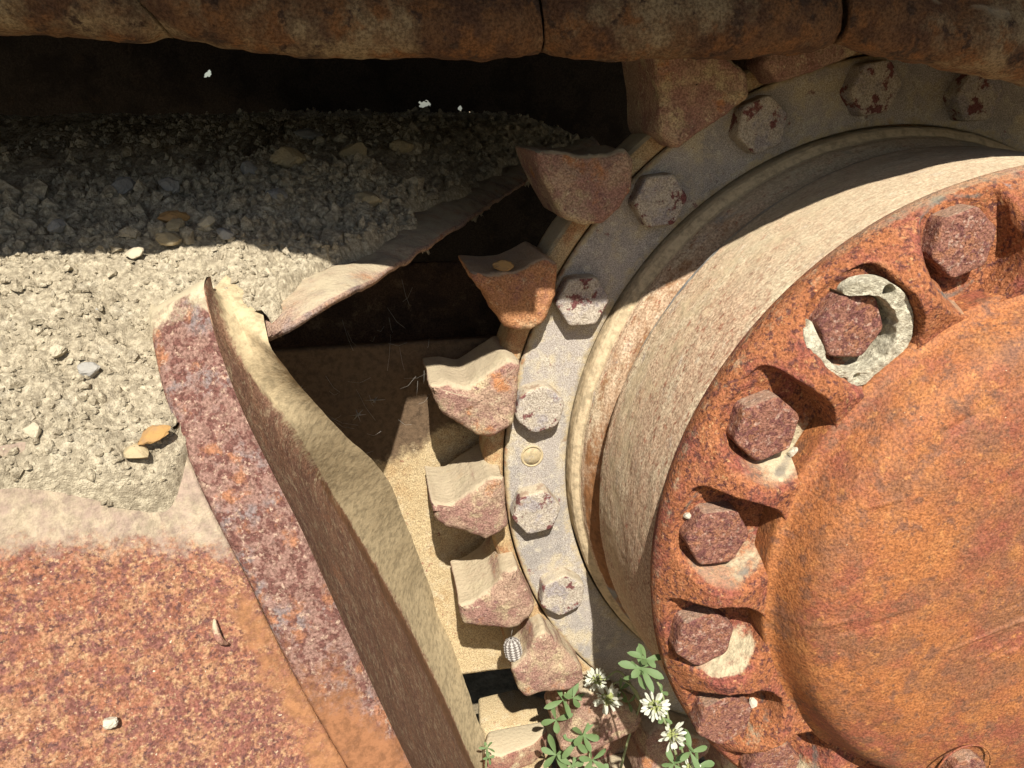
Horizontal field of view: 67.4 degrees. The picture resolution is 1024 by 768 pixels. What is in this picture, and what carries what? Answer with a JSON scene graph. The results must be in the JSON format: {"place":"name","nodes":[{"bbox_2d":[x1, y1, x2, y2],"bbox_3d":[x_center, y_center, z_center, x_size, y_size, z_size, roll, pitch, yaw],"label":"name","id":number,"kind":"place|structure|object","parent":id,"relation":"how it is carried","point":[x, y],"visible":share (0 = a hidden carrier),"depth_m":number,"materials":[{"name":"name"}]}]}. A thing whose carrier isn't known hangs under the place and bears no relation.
{"place":"outdoors","nodes":[
{"label":"outdoors","id":0,"kind":"place"},
{"bbox_2d":[204,70,461,110],"label":"sky","id":1,"kind":"structure","parent":0,"point":[422,104],"materials":[{"name":"white"}]},
{"bbox_2d":[310,111,705,767],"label":"ground","id":2,"kind":"structure","parent":0,"point":[484,683],"depth_m":1.21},
{"bbox_2d":[0,137,599,767],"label":"track frame","id":3,"kind":"object","parent":2,"relation":"on","point":[106,611],"visible":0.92,"depth_m":0.43,"materials":[{"name":"brown metal"}]},
{"bbox_2d":[103,717,117,728],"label":"stone","id":4,"kind":"object","parent":3,"relation":"on","point":[110,722],"visible":1,"depth_m":0.39,"materials":[{"name":"beige stone"}]},
{"bbox_2d":[212,619,228,644],"bbox_3d":[-0.160,0.137,0.421,0.008,0.015,0.008,-4,20,-10],"label":"twig","id":5,"kind":"object","parent":3,"relation":"on","point":[218,637],"visible":1,"depth_m":0.42,"materials":[{"name":"beige wood"}]},
{"bbox_2d":[0,106,577,508],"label":"dirt crumbs","id":6,"kind":"object","parent":3,"relation":"on","point":[32,192],"visible":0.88,"depth_m":0.55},
{"bbox_2d":[197,215,215,227],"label":"stone","id":7,"kind":"object","parent":6,"relation":"on","point":[207,221],"visible":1,"depth_m":0.50,"materials":[{"name":"beige stone"}]},
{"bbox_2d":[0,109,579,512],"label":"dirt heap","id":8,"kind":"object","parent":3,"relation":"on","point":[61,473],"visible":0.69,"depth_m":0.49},
{"bbox_2d":[22,421,40,437],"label":"stone","id":9,"kind":"object","parent":8,"relation":"on","point":[33,429],"visible":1,"depth_m":0.39,"materials":[{"name":"beige stone"}]},
{"bbox_2d":[47,219,67,232],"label":"stone","id":10,"kind":"object","parent":8,"relation":"on","point":[57,226],"visible":1,"depth_m":0.50,"materials":[{"name":"grey stone"}]},
{"bbox_2d":[48,344,66,357],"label":"stone","id":11,"kind":"object","parent":8,"relation":"on","point":[56,350],"visible":1,"depth_m":0.42,"materials":[{"name":"beige stone"}]},
{"bbox_2d":[77,362,99,377],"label":"stone","id":12,"kind":"object","parent":8,"relation":"on","point":[90,369],"visible":1,"depth_m":0.42,"materials":[{"name":"grey stone"}]},
{"bbox_2d":[111,177,135,194],"bbox_3d":[-0.289,-0.147,0.571,0.015,0.012,0.024,11,23,28],"label":"stone","id":13,"kind":"object","parent":8,"relation":"on","point":[122,185],"visible":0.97,"depth_m":0.57,"materials":[{"name":"grey stone"}]},
{"bbox_2d":[124,247,143,258],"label":"stone","id":14,"kind":"object","parent":8,"relation":"on","point":[134,252],"visible":1,"depth_m":0.48,"materials":[{"name":"beige stone"}]},
{"bbox_2d":[123,443,148,458],"bbox_3d":[-0.200,0.036,0.409,0.013,0.008,0.013,-4,20,-10],"label":"stone","id":15,"kind":"object","parent":8,"relation":"on","point":[137,451],"visible":1,"depth_m":0.41,"materials":[{"name":"beige stone"}]},
{"bbox_2d":[138,425,170,444],"bbox_3d":[-0.192,0.027,0.411,0.016,0.007,0.011,-4,20,-10],"label":"leaf","id":16,"kind":"object","parent":8,"relation":"on","point":[152,434],"visible":1,"depth_m":0.41,"materials":[{"name":"orange plant"}]},
{"bbox_2d":[155,232,181,245],"bbox_3d":[-0.221,-0.093,0.493,0.017,0.008,0.010,4,20,12],"label":"stone","id":17,"kind":"object","parent":8,"relation":"on","point":[167,238],"visible":1,"depth_m":0.49,"materials":[{"name":"beige stone"}]},
{"bbox_2d":[158,177,179,193],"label":"stone","id":18,"kind":"object","parent":8,"relation":"on","point":[169,184],"visible":1,"depth_m":0.57,"materials":[{"name":"grey stone"}]},
{"bbox_2d":[157,210,189,222],"bbox_3d":[-0.226,-0.111,0.511,0.020,0.009,0.014,1,20,3],"label":"stone","id":19,"kind":"object","parent":8,"relation":"on","point":[165,216],"visible":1,"depth_m":0.51,"materials":[{"name":"orange stone"}]},
{"bbox_2d":[166,218,184,231],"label":"stone","id":20,"kind":"object","parent":8,"relation":"on","point":[175,225],"visible":1,"depth_m":0.50,"materials":[{"name":"beige stone"}]},
{"bbox_2d":[216,228,233,239],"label":"stone","id":21,"kind":"object","parent":8,"relation":"on","point":[224,233],"visible":1,"depth_m":0.49,"materials":[{"name":"grey stone"}]},
{"bbox_2d":[240,161,256,174],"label":"stone","id":22,"kind":"object","parent":8,"relation":"on","point":[246,167],"visible":0.72,"depth_m":0.63,"materials":[{"name":"grey stone"}]},
{"bbox_2d":[265,188,287,200],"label":"stone","id":23,"kind":"object","parent":8,"relation":"on","point":[273,193],"visible":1,"depth_m":0.57,"materials":[{"name":"grey stone"}]},
{"bbox_2d":[269,146,306,168],"bbox_3d":[-0.195,-0.196,0.667,0.031,0.019,0.023,-4,20,-10],"label":"stone","id":24,"kind":"object","parent":8,"relation":"on","point":[286,157],"visible":1,"depth_m":0.66,"materials":[{"name":"beige stone"}]},
{"bbox_2d":[293,128,323,139],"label":"stone","id":25,"kind":"object","parent":8,"relation":"on","point":[308,133],"visible":1,"depth_m":0.82,"materials":[{"name":"stone"}]},
{"bbox_2d":[339,142,366,158],"bbox_3d":[-0.150,-0.219,0.724,0.026,0.018,0.020,-4,20,-10],"label":"stone","id":26,"kind":"object","parent":8,"relation":"on","point":[360,148],"visible":0.67,"depth_m":0.72,"materials":[{"name":"beige stone"}]},
{"bbox_2d":[354,191,382,206],"bbox_3d":[-0.119,-0.151,0.631,0.026,0.013,0.018,-4,20,-10],"label":"stone","id":27,"kind":"object","parent":8,"relation":"on","point":[373,199],"visible":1,"depth_m":0.63,"materials":[{"name":"beige stone"}]},
{"bbox_2d":[389,139,413,153],"bbox_3d":[-0.113,-0.241,0.783,0.019,0.017,0.025,11,22,27],"label":"stone","id":28,"kind":"object","parent":8,"relation":"on","point":[403,146],"visible":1,"depth_m":0.78,"materials":[{"name":"beige stone"}]},
{"bbox_2d":[195,260,510,690],"bbox_3d":[0.214,0.080,0.864,1.110,0.441,0.105,-4,20,-10],"label":"guard plate","id":29,"kind":"object","parent":3,"relation":"attached to","point":[448,312],"visible":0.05,"depth_m":0.76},
{"bbox_2d":[479,742,494,767],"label":"clover plant","id":30,"kind":"object","parent":3,"relation":"on","point":[487,753],"visible":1,"depth_m":0.79,"materials":[{"name":"green plant"}]},
{"bbox_2d":[478,690,631,767],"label":"track","id":31,"kind":"structure","parent":2,"relation":"on","point":[516,733],"depth_m":0.89,"materials":[{"name":"beige metal"}]},
{"bbox_2d":[541,667,640,767],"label":"clover plant","id":32,"kind":"object","parent":31,"relation":"on","point":[608,697],"visible":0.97,"depth_m":0.77,"materials":[{"name":"green plant"}]},
{"bbox_2d":[618,644,671,767],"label":"clover plant","id":33,"kind":"object","parent":2,"relation":"on","point":[643,662],"visible":0.92,"depth_m":0.58,"materials":[{"name":"green plant"}]},
{"bbox_2d":[640,691,714,767],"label":"clover plant","id":34,"kind":"object","parent":2,"relation":"on","point":[657,713],"visible":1,"depth_m":0.58,"materials":[{"name":"white plant"}]},
{"bbox_3d":[-0.113,-0.233,1.184,3.101,1.252,0.563,-4,20,-10],"label":"machine hull","id":35,"kind":"object","parent":2,"relation":"on","visible":0},
{"bbox_2d":[423,0,1023,767],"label":"drive sprocket","id":36,"kind":"object","parent":35,"relation":"attached to","point":[647,186],"visible":0.64,"depth_m":0.65,"materials":[{"name":"metal"}]},
{"bbox_2d":[301,282,430,453],"bbox_3d":[-0.144,-0.010,0.656,0.150,0.188,0.062,-4,20,-10],"label":"cobweb","id":37,"kind":"object","parent":36,"relation":"attached to","point":[358,414],"visible":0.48,"depth_m":0.67},
{"bbox_2d":[492,260,513,270],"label":"stone","id":38,"kind":"object","parent":36,"relation":"on","point":[502,265],"visible":1,"depth_m":0.61,"materials":[{"name":"brown stone"}]},
{"bbox_2d":[0,0,1023,86],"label":"crawler track","id":39,"kind":"structure","parent":36,"relation":"on","point":[984,39],"depth_m":0.43,"materials":[{"name":"brown metal"}]},
{"bbox_2d":[504,628,521,661],"bbox_3d":[0.001,0.250,0.742,0.018,0.038,0.018,-4,20,-10],"label":"ribbed case","id":40,"kind":"object","parent":36,"relation":"hanging from","point":[512,649],"visible":1,"depth_m":0.74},
{"bbox_2d":[565,126,1023,767],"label":"final drive hub","id":41,"kind":"object","parent":36,"relation":"attached to","point":[843,586],"visible":0.99,"depth_m":0.52,"materials":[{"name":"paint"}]},
{"bbox_2d":[683,512,690,518],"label":"stone","id":42,"kind":"object","parent":41,"relation":"on","point":[686,515],"visible":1,"depth_m":0.52,"materials":[{"name":"white stone"}]},
{"bbox_2d":[749,697,757,707],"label":"stone","id":43,"kind":"object","parent":41,"relation":"on","point":[753,702],"visible":1,"depth_m":0.59,"materials":[{"name":"beige stone"}]},
{"bbox_2d":[787,447,797,456],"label":"stone","id":44,"kind":"object","parent":41,"relation":"on","point":[792,452],"visible":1,"depth_m":0.52,"materials":[{"name":"white stone"}]},
{"bbox_2d":[803,274,913,385],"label":"packed dirt","id":45,"kind":"structure","parent":41,"relation":"on","point":[889,343],"depth_m":0.49,"materials":[{"name":"beige soil"}]}
]}

